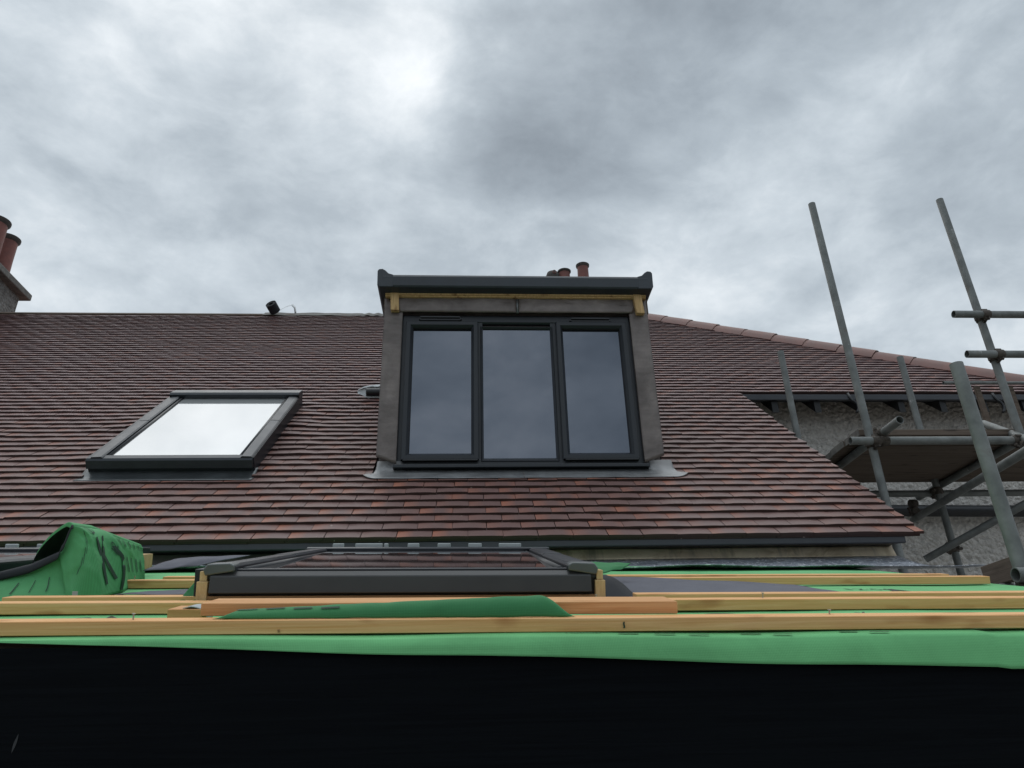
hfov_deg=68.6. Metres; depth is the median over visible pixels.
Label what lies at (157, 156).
sky
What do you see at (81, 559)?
membrane roll
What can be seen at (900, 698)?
extension
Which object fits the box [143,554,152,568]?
timber block
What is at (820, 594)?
batten
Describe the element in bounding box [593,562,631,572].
membrane flap
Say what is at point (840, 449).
scaffold board
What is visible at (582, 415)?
house
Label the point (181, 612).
timber block
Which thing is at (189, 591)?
membrane flap
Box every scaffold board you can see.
[825,452,1023,465]
[830,441,1018,456]
[842,465,1023,473]
[844,429,1023,445]
[847,473,1023,482]
[981,557,1013,583]
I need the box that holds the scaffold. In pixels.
[777,198,1023,585]
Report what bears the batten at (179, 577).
on the extension
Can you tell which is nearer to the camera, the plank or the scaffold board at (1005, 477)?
the plank
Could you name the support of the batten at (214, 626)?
on the extension
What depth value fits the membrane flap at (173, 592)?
1.98 m
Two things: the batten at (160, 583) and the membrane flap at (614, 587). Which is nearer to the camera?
the membrane flap at (614, 587)
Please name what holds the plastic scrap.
on the timber block at (181, 612)
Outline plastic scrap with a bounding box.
[183,604,211,617]
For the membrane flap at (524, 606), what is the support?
on the batten at (214, 626)
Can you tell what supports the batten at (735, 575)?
on the extension
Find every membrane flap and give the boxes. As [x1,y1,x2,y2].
[113,589,187,594]
[143,555,249,570]
[183,584,193,595]
[215,595,574,618]
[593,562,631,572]
[603,575,632,596]
[614,577,838,596]
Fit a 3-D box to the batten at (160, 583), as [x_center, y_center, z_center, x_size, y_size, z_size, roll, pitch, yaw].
[-0.958,0.604,2.279,0.410,0.044,0.050,0,-26,-3]
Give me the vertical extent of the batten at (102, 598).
0.039 m
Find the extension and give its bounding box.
[0,566,1023,767]
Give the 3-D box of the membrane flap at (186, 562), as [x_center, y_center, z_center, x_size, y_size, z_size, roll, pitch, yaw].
[-1.119,0.626,2.599,0.144,0.122,0.399,-15,-29,26]
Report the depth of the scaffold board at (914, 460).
5.03 m
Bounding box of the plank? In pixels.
[200,597,677,615]
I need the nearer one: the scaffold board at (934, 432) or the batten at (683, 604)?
the batten at (683, 604)
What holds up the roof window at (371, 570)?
on the extension
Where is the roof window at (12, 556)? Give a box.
[0,544,149,571]
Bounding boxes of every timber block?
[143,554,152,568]
[167,606,212,617]
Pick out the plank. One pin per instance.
(569, 605)
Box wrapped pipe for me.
[357,384,379,397]
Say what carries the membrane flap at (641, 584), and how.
on the extension
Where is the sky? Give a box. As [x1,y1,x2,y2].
[0,0,1023,374]
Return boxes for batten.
[0,592,1023,614]
[0,609,1023,635]
[2,595,194,600]
[127,576,194,587]
[163,576,194,578]
[608,573,948,576]
[633,591,1023,597]
[655,575,989,584]
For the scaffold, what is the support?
on the ground
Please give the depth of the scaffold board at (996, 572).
2.97 m
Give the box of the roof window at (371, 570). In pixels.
[193,543,605,599]
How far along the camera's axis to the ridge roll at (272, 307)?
8.77 m
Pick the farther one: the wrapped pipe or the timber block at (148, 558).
the wrapped pipe
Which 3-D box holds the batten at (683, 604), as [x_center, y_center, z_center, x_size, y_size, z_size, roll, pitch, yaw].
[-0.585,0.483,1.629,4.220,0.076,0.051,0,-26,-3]
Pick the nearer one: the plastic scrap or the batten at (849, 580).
the plastic scrap
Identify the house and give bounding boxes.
[0,215,1023,582]
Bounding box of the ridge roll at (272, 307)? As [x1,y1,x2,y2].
[266,300,295,314]
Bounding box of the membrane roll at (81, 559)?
[0,522,144,600]
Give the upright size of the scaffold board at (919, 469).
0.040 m
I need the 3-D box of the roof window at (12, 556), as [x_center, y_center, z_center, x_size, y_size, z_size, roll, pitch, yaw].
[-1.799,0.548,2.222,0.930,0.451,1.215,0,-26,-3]

